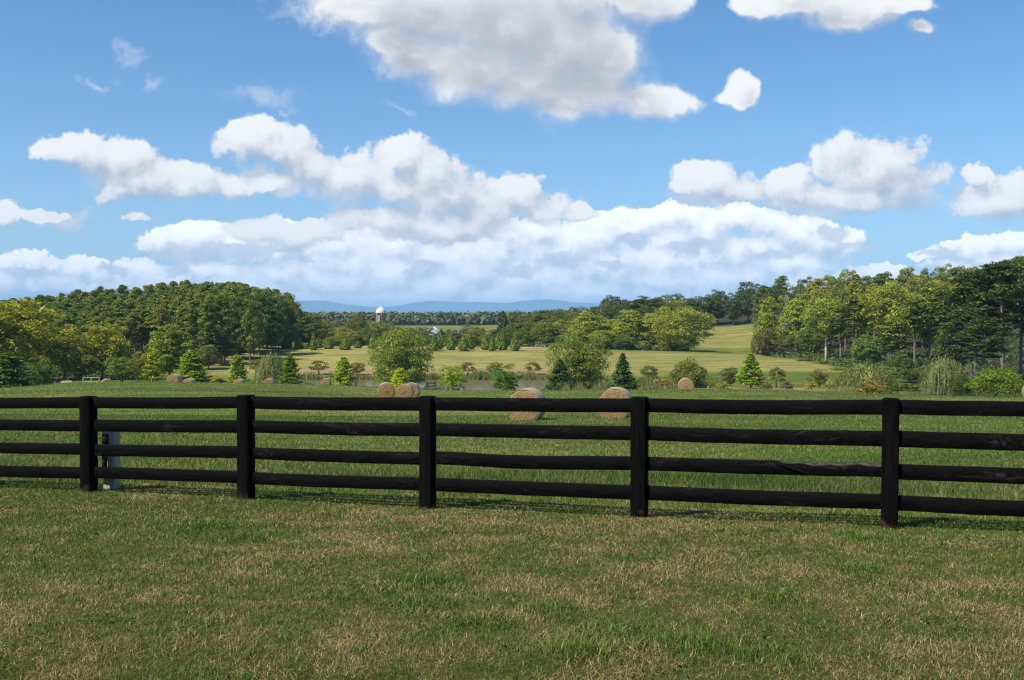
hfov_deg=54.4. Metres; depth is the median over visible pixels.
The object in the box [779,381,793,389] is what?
shrub
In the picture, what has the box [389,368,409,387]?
young tree
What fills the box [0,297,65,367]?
broadleaf tree
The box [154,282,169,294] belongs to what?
pine tree
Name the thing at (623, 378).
conifer tree
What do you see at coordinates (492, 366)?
crape myrtle
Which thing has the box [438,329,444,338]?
cedar tree
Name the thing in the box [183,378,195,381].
hay bale
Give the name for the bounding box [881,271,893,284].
broadleaf tree
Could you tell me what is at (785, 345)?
broadleaf tree
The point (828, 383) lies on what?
shrub
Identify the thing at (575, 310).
broadleaf tree
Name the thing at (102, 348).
broadleaf tree
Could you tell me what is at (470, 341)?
evergreen tree
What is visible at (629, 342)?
broadleaf tree
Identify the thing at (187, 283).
pine tree
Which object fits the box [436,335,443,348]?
evergreen tree
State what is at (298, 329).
broadleaf tree
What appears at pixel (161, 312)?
tree
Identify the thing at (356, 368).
crape myrtle
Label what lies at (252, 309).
broadleaf tree
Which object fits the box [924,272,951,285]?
broadleaf tree
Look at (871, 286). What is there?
pine tree
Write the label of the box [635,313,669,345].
broadleaf tree
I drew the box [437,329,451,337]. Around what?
broadleaf tree
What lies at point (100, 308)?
pine tree
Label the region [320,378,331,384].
hay bale
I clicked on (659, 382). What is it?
shrub
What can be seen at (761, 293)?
pine tree
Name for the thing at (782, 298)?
broadleaf tree
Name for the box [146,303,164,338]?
pine tree
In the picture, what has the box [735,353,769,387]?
conifer tree
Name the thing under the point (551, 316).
broadleaf tree
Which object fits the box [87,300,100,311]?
pine tree
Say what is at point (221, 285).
pine tree
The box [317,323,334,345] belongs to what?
broadleaf tree
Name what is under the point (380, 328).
broadleaf tree
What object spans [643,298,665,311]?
pine tree
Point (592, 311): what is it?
pine tree
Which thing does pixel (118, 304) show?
pine tree
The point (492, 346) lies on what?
evergreen tree
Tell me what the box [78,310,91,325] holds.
pine tree
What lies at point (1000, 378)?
shrub
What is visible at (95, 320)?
pine tree
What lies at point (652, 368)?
crape myrtle
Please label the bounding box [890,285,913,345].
broadleaf tree
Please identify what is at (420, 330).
broadleaf tree
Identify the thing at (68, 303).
pine tree
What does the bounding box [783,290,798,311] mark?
broadleaf tree
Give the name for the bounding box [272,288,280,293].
pine tree
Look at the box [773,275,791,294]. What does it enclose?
pine tree
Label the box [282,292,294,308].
pine tree
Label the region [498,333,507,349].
evergreen tree
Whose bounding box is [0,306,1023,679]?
ground
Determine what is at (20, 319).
pine tree
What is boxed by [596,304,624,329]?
broadleaf tree
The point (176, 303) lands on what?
pine tree
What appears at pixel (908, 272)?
broadleaf tree
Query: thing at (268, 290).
broadleaf tree
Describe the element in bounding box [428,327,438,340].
barn
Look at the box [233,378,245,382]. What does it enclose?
hay bale
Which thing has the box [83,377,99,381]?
gate frame
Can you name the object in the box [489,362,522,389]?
young tree
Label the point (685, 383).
hay bale
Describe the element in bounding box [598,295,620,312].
broadleaf tree
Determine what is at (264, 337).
broadleaf tree
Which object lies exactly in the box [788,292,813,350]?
broadleaf tree
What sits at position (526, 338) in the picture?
broadleaf tree
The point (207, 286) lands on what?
pine tree
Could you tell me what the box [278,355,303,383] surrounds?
young tree
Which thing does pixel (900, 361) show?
broadleaf tree
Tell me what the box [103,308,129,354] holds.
pine tree
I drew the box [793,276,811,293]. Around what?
broadleaf tree
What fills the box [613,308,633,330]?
broadleaf tree
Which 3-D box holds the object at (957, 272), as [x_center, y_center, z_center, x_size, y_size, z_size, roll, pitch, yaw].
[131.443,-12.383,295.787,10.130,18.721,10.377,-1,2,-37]
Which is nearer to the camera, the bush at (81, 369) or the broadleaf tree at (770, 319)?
the bush at (81, 369)
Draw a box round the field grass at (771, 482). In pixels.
[0,381,1023,518]
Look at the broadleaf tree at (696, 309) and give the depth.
372.77 m
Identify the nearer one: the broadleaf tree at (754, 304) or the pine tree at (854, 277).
the pine tree at (854, 277)
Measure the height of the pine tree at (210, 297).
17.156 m
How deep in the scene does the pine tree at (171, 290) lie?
305.75 m
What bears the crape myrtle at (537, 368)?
on the ground at (724, 344)
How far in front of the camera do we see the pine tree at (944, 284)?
234.12 m
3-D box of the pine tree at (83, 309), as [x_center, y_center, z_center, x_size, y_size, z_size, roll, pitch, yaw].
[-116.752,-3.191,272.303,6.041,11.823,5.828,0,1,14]
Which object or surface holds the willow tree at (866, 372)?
on the ground at (724, 344)
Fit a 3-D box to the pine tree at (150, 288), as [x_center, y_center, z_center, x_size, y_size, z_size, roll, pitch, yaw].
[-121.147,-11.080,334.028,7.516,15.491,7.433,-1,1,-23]
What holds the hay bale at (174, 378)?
on the ground at (724, 344)
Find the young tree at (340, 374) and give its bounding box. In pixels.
[329,356,357,385]
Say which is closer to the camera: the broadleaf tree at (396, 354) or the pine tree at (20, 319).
the broadleaf tree at (396, 354)
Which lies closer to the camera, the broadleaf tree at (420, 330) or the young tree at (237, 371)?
the young tree at (237, 371)
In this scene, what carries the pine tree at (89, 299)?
on the ground at (724, 344)
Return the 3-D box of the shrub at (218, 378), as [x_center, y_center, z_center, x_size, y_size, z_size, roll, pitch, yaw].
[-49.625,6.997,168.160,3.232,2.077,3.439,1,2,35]
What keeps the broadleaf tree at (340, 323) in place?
on the ground at (724, 344)
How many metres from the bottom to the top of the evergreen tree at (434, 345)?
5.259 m
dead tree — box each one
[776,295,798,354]
[963,362,977,394]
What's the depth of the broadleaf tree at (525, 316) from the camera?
422.06 m
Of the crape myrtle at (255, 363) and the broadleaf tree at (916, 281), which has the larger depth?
the broadleaf tree at (916, 281)
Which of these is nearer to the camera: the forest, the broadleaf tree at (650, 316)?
the broadleaf tree at (650, 316)
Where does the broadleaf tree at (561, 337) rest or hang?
on the ground at (724, 344)
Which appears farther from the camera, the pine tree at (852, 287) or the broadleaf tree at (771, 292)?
the broadleaf tree at (771, 292)
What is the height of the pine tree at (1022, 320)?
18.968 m
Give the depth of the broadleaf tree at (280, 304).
287.27 m
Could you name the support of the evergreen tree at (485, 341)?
on the ground at (724, 344)
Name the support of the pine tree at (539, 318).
on the ground at (724, 344)
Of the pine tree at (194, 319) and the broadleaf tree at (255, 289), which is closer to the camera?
the pine tree at (194, 319)
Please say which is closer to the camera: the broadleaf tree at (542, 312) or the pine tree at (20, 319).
the pine tree at (20, 319)
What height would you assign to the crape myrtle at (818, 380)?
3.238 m
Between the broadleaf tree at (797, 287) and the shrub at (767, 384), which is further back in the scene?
the broadleaf tree at (797, 287)
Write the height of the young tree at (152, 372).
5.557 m
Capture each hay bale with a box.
[166,374,182,381]
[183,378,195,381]
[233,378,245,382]
[263,378,274,383]
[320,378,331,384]
[378,382,394,396]
[395,384,413,396]
[407,382,419,396]
[507,388,544,419]
[599,387,632,417]
[678,378,693,389]
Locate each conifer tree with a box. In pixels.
[0,352,40,387]
[542,358,574,390]
[607,353,638,389]
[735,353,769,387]
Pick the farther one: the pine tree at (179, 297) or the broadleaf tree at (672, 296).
the broadleaf tree at (672, 296)
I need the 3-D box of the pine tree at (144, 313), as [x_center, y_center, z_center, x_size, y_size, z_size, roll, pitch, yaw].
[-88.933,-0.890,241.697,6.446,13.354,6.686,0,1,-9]
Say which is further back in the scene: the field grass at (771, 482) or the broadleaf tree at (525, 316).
the broadleaf tree at (525, 316)
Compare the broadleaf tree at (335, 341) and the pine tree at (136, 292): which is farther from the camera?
the broadleaf tree at (335, 341)
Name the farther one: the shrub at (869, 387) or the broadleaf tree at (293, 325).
the broadleaf tree at (293, 325)
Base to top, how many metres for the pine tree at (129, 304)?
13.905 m
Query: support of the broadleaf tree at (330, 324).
on the ground at (724, 344)
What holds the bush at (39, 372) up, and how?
on the ground at (724, 344)
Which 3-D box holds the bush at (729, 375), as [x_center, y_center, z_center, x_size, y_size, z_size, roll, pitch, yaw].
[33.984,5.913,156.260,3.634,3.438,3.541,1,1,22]
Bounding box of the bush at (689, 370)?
[667,356,710,385]
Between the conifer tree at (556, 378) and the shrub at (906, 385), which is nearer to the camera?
the shrub at (906, 385)
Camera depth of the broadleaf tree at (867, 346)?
213.07 m
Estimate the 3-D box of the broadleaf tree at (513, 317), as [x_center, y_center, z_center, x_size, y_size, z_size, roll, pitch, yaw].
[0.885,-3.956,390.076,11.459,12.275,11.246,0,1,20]
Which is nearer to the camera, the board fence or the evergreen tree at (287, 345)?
the board fence
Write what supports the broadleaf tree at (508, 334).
on the ground at (724, 344)
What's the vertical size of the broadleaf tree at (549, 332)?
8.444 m
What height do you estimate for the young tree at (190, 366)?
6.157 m
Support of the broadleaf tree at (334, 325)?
on the ground at (724, 344)
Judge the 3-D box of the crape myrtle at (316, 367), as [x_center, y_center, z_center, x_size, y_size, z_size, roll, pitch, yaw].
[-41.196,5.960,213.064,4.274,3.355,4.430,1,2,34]
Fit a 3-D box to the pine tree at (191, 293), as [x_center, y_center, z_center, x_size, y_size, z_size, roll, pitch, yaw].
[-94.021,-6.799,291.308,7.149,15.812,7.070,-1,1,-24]
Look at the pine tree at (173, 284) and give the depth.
323.25 m
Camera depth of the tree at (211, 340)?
231.53 m
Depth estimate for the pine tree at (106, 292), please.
324.33 m
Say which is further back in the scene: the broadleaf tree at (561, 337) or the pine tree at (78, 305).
the broadleaf tree at (561, 337)
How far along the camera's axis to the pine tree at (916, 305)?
198.66 m
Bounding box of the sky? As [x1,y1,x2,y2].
[0,0,1023,306]
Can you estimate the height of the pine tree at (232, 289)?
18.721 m
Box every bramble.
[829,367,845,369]
[878,366,897,376]
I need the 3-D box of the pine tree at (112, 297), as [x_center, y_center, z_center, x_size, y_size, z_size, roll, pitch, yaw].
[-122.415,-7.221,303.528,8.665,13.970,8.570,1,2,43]
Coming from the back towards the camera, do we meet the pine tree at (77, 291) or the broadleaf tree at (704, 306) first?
the broadleaf tree at (704, 306)
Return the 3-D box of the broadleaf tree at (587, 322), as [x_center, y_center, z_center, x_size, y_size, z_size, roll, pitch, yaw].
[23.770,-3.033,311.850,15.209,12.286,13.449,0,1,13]
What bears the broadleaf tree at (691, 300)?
on the ground at (724, 344)
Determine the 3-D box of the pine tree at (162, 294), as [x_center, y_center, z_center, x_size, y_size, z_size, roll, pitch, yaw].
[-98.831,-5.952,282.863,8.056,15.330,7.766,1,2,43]
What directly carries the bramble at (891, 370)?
on the ground at (724, 344)
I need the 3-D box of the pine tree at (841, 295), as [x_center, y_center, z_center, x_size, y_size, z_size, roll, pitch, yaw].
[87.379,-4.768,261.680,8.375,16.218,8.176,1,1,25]
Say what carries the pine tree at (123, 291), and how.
on the ground at (724, 344)
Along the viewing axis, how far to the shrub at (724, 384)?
146.73 m
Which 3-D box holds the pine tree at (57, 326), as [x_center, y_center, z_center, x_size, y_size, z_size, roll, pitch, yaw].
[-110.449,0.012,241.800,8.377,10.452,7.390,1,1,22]
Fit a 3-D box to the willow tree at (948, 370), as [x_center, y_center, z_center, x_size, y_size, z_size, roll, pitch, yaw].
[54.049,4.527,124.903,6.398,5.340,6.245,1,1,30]
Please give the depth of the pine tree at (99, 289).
352.41 m
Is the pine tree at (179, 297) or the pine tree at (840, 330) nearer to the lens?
the pine tree at (840, 330)
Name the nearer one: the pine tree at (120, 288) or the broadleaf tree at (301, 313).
the broadleaf tree at (301, 313)
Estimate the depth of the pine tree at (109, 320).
237.93 m
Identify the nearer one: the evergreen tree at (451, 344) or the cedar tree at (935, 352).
the cedar tree at (935, 352)
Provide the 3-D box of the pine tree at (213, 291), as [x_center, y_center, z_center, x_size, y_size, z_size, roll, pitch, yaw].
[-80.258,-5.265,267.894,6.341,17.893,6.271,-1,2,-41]
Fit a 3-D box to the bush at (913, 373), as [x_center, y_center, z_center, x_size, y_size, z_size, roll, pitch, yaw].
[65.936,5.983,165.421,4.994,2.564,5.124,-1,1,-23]
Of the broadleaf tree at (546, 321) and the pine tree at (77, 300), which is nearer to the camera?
the pine tree at (77, 300)
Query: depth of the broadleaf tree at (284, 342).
286.98 m
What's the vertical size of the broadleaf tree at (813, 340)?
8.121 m
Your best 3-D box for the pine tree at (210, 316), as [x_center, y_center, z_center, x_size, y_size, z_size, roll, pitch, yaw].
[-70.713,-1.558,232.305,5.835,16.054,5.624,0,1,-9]
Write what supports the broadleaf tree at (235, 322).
on the ground at (724, 344)
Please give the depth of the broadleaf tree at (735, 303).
419.05 m
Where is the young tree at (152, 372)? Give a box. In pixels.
[138,351,165,381]
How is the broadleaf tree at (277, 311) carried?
on the ground at (724, 344)
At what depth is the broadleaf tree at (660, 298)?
424.56 m
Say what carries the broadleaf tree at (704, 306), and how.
on the ground at (724, 344)
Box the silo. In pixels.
[376,307,385,323]
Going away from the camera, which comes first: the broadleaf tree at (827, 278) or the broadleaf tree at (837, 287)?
the broadleaf tree at (837, 287)
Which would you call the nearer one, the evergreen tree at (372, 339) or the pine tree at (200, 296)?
the pine tree at (200, 296)
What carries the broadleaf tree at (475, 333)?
on the ground at (724, 344)
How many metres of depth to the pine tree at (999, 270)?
157.28 m
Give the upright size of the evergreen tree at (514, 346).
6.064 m
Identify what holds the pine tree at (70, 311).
on the ground at (724, 344)
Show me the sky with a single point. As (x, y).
(371, 153)
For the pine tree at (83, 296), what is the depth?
331.08 m
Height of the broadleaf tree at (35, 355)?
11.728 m
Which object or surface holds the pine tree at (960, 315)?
on the ground at (724, 344)
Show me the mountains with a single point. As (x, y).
(317, 306)
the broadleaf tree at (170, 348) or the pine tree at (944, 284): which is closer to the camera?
the broadleaf tree at (170, 348)
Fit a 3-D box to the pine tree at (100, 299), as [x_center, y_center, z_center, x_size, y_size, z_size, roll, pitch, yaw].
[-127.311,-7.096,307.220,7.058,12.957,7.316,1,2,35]
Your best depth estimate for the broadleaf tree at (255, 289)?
287.78 m
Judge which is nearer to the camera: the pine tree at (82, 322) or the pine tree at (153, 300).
the pine tree at (82, 322)
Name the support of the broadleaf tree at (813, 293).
on the ground at (724, 344)
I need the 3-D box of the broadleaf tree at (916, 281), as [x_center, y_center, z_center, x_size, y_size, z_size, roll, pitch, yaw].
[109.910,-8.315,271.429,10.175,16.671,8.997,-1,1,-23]
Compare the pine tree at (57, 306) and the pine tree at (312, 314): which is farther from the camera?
the pine tree at (312, 314)
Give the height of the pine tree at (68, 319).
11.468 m
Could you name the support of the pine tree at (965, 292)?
on the ground at (724, 344)
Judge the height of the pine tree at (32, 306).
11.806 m
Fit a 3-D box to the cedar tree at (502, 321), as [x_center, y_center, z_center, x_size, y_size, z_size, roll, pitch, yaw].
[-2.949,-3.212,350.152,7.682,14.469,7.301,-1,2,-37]
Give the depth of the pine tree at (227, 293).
249.20 m
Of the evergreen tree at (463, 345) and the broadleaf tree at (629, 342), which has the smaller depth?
the evergreen tree at (463, 345)
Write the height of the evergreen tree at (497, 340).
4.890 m
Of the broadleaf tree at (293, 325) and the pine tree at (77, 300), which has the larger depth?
the pine tree at (77, 300)
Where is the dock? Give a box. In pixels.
[424,384,443,389]
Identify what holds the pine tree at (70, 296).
on the ground at (724, 344)
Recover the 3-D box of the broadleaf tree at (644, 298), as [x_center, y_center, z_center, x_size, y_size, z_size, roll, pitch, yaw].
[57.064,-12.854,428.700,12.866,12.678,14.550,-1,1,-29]
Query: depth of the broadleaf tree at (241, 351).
252.97 m
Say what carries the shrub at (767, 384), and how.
on the ground at (724, 344)
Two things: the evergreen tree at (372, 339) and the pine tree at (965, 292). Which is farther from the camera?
the evergreen tree at (372, 339)
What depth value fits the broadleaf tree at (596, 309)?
418.63 m
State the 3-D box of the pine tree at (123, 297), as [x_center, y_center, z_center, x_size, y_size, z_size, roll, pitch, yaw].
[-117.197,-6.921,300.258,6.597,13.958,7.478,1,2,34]
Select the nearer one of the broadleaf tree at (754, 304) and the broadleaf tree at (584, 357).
the broadleaf tree at (584, 357)
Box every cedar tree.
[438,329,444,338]
[495,311,509,346]
[750,315,766,353]
[922,338,949,374]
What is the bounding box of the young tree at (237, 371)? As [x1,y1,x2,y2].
[225,354,249,382]
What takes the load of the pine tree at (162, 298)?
on the ground at (724, 344)
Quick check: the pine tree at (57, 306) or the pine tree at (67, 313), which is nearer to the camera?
the pine tree at (67, 313)
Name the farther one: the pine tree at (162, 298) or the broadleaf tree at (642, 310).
the broadleaf tree at (642, 310)
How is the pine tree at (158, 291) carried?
on the ground at (724, 344)
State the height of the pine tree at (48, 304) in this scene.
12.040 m
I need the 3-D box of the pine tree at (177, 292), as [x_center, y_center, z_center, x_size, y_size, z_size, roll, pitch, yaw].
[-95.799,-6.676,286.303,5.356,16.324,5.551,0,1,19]
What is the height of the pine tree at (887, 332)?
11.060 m
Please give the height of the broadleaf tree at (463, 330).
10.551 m
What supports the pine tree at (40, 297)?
on the ground at (724, 344)
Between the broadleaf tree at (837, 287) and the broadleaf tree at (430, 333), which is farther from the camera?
the broadleaf tree at (430, 333)
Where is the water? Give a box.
[247,379,558,390]
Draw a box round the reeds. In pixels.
[257,368,727,389]
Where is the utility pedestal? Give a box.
[102,432,119,489]
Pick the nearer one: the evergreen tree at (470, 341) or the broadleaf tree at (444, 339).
the evergreen tree at (470, 341)
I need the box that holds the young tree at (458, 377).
[437,365,467,389]
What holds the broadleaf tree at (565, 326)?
on the ground at (724, 344)
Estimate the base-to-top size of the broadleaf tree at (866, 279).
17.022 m
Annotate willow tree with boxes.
[253,353,285,383]
[832,362,899,393]
[916,356,968,395]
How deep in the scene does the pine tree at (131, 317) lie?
239.04 m
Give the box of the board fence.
[0,394,1023,528]
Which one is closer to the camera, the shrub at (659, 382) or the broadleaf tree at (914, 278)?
the shrub at (659, 382)
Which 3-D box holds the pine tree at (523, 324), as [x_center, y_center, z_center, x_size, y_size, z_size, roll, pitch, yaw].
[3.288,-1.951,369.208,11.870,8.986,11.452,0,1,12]
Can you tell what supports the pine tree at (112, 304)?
on the ground at (724, 344)
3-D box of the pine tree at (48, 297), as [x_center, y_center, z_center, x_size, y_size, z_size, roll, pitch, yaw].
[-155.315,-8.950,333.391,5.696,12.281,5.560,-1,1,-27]
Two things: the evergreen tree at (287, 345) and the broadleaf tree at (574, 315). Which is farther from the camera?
the broadleaf tree at (574, 315)
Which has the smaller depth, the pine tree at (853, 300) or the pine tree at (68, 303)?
the pine tree at (853, 300)
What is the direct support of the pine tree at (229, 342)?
on the ground at (724, 344)
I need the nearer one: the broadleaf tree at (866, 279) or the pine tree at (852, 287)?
the pine tree at (852, 287)
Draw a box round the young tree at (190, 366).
[172,350,213,382]
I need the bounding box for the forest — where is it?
[303,308,573,324]
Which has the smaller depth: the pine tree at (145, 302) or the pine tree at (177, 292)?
the pine tree at (145, 302)
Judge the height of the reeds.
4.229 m
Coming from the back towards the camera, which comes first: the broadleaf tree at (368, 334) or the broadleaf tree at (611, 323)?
the broadleaf tree at (368, 334)
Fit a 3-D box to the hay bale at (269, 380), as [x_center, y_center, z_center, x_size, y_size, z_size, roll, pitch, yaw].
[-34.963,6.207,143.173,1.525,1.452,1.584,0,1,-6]
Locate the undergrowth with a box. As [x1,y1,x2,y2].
[0,323,1023,394]
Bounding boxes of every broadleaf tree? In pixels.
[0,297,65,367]
[0,319,54,367]
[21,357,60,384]
[36,323,90,378]
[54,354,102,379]
[66,322,132,379]
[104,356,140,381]
[128,351,147,380]
[139,323,202,374]
[196,345,223,368]
[219,294,250,354]
[227,337,246,354]
[235,292,263,360]
[249,287,261,307]
[250,291,276,354]
[259,287,279,350]
[261,294,288,354]
[268,335,287,347]
[271,294,289,348]
[281,294,289,307]
[284,321,304,342]
[285,298,301,344]
[289,301,306,345]
[298,315,322,346]
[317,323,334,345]
[319,319,334,337]
[321,337,342,345]
[329,321,339,329]
[329,326,352,345]
[335,320,344,327]
[339,330,369,345]
[343,315,368,345]
[358,328,382,345]
[366,325,435,384]
[367,320,394,343]
[385,325,404,343]
[405,328,421,340]
[411,327,429,337]
[417,335,430,345]
[421,331,437,344]
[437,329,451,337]
[440,335,457,344]
[447,330,466,346]
[460,324,473,338]
[464,326,487,345]
[476,333,495,344]
[499,323,521,344]
[506,314,526,337]
[516,326,539,346]
[517,314,532,323]
[522,321,539,330]
[529,322,565,346]
[532,310,552,319]
[541,319,554,338]
[544,310,564,322]
[545,326,612,389]
[546,319,575,340]
[550,315,573,327]
[555,332,585,343]
[562,306,588,316]
[566,311,612,343]
[566,313,580,318]
[586,306,601,312]
[588,330,617,348]
[594,318,624,344]
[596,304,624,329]
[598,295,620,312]
[599,301,620,316]
[609,335,635,349]
[611,309,650,349]
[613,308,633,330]
[615,300,636,310]
[634,295,651,300]
[634,304,656,329]
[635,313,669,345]
[647,299,717,350]
[655,297,665,310]
[659,293,684,310]
[663,303,681,313]
[679,297,701,310]
[686,306,705,330]
[694,296,720,319]
[705,289,729,323]
[722,293,745,324]
[735,281,760,321]
[751,296,775,351]
[752,286,767,310]
[752,327,783,351]
[753,297,787,351]
[762,287,779,304]
[768,282,786,302]
[770,335,801,355]
[775,295,794,337]
[776,298,814,350]
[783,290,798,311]
[785,282,806,300]
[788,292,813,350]
[792,328,828,351]
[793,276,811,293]
[799,298,852,359]
[808,288,823,304]
[812,293,838,346]
[821,275,836,291]
[823,289,840,341]
[825,276,846,296]
[838,269,855,287]
[850,292,875,340]
[850,334,889,363]
[858,280,918,356]
[861,275,870,293]
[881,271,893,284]
[884,352,917,370]
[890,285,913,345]
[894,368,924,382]
[895,267,915,285]
[895,276,905,286]
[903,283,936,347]
[905,274,928,292]
[905,279,924,293]
[919,267,936,282]
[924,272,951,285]
[934,264,951,277]
[942,284,979,336]
[946,276,958,298]
[960,265,975,273]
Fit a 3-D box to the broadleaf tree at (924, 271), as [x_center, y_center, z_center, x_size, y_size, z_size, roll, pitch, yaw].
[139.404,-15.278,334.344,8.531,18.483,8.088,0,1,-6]
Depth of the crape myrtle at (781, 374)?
151.88 m
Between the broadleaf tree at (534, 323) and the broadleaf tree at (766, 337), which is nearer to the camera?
the broadleaf tree at (766, 337)
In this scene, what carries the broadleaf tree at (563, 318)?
on the ground at (724, 344)
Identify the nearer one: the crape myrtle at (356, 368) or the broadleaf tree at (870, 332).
the crape myrtle at (356, 368)
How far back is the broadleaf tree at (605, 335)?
302.59 m
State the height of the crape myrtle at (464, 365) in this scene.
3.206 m
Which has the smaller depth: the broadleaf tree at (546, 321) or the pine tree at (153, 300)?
the pine tree at (153, 300)
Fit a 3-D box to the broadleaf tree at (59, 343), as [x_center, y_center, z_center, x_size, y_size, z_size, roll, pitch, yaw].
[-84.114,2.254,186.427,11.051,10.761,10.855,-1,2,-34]
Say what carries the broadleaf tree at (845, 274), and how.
on the ground at (724, 344)
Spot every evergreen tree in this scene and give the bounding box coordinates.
[281,333,292,347]
[294,336,303,348]
[309,332,317,349]
[314,338,322,347]
[323,338,333,348]
[338,339,350,349]
[353,341,362,347]
[368,333,378,348]
[428,334,439,350]
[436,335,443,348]
[446,333,455,349]
[458,334,468,350]
[467,333,475,348]
[480,333,488,349]
[487,336,495,350]
[494,334,499,348]
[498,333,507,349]
[510,332,520,350]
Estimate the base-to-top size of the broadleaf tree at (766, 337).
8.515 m
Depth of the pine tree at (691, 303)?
399.70 m
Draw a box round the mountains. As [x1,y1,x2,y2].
[295,299,712,313]
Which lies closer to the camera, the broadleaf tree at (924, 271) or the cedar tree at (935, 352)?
the cedar tree at (935, 352)
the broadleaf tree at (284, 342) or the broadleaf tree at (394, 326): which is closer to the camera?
the broadleaf tree at (284, 342)
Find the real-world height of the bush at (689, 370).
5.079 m
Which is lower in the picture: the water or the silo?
the water
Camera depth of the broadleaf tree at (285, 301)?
308.00 m
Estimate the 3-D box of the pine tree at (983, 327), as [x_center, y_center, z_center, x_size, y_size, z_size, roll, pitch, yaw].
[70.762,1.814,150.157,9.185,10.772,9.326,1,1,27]
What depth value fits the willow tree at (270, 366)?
164.62 m
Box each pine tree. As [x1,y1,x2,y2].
[13,307,29,321]
[21,304,43,320]
[32,294,46,305]
[37,302,53,318]
[44,295,54,303]
[49,304,62,309]
[49,312,77,335]
[49,319,70,336]
[53,296,68,303]
[53,315,78,350]
[59,299,76,311]
[62,309,80,333]
[64,293,81,301]
[69,303,91,314]
[71,289,82,294]
[71,297,84,305]
[75,319,89,344]
[76,307,91,316]
[78,292,90,302]
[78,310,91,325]
[82,297,94,312]
[84,316,103,353]
[86,309,101,341]
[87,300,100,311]
[88,290,102,296]
[89,304,106,317]
[91,296,107,303]
[93,318,125,345]
[96,286,103,292]
[97,289,115,301]
[99,311,114,322]
[101,293,116,305]
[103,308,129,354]
[109,301,127,317]
[110,299,123,306]
[111,317,133,340]
[113,285,129,298]
[115,284,129,296]
[116,294,129,300]
[119,312,148,358]
[122,299,135,348]
[123,308,133,353]
[128,289,145,306]
[130,305,148,358]
[133,300,149,348]
[135,296,149,306]
[135,309,156,352]
[142,292,152,299]
[143,284,154,299]
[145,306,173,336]
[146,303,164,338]
[148,293,158,302]
[149,297,160,331]
[153,290,167,293]
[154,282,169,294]
[155,299,170,356]
[156,292,173,302]
[156,296,172,306]
[163,306,181,338]
[165,281,179,294]
[166,300,188,358]
[167,287,174,299]
[170,295,184,302]
[170,304,193,353]
[171,289,185,298]
[179,299,209,350]
[180,285,192,296]
[181,280,193,291]
[185,290,194,338]
[188,284,208,322]
[190,299,203,350]
[192,292,207,346]
[195,287,207,298]
[197,299,220,358]
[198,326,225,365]
[202,293,218,325]
[203,283,212,292]
[207,288,219,351]
[207,334,244,364]
[211,294,234,364]
[213,291,239,358]
[216,282,228,289]
[220,285,245,332]
[229,281,239,286]
[238,283,252,292]
[238,288,256,350]
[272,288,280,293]
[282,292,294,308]
[307,313,326,345]
[509,323,532,344]
[528,315,546,324]
[579,310,597,319]
[627,299,656,317]
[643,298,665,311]
[683,301,705,311]
[749,285,768,315]
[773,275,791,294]
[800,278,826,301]
[822,304,851,358]
[830,294,873,362]
[833,291,852,350]
[842,274,868,293]
[842,280,863,338]
[864,283,879,336]
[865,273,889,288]
[866,289,904,349]
[871,317,913,357]
[894,298,943,365]
[911,281,951,364]
[921,285,963,345]
[930,309,988,371]
[934,270,1019,373]
[936,282,951,337]
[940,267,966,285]
[950,317,1014,369]
[960,259,1023,369]
[978,255,1023,373]
[1004,275,1023,332]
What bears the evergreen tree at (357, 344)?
on the ground at (724, 344)
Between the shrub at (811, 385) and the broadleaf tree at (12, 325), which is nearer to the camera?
the shrub at (811, 385)
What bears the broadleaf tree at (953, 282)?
on the ground at (724, 344)
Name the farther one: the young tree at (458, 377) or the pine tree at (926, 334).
the pine tree at (926, 334)
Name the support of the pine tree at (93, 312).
on the ground at (724, 344)
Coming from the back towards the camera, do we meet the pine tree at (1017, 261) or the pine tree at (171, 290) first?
the pine tree at (171, 290)
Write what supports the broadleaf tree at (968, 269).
on the ground at (724, 344)
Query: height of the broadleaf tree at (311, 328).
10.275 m
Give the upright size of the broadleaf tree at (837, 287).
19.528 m
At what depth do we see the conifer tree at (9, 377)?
127.68 m
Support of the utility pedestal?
on the ground at (724, 344)
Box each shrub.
[209,376,226,382]
[632,341,653,349]
[652,337,670,350]
[652,379,669,385]
[716,382,730,388]
[759,381,772,388]
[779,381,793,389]
[803,382,817,388]
[822,380,834,388]
[852,380,885,393]
[891,383,920,390]
[947,372,974,395]
[963,366,1023,395]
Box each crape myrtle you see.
[247,359,258,369]
[308,360,328,374]
[350,362,365,372]
[460,362,475,375]
[486,362,503,372]
[524,362,542,373]
[639,365,658,376]
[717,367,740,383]
[768,367,785,387]
[806,369,829,387]
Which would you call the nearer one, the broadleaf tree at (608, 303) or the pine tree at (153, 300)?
the pine tree at (153, 300)
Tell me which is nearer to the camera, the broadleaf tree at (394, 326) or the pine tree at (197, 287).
the pine tree at (197, 287)
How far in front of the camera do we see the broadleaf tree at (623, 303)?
394.53 m
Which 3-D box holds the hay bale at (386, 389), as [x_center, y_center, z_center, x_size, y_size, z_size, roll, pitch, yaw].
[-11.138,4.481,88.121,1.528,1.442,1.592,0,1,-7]
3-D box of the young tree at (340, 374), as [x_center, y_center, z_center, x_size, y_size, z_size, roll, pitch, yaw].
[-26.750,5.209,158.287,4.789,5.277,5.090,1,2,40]
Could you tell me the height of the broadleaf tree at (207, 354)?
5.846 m
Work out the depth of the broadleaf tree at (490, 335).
344.26 m
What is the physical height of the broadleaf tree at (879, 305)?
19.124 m

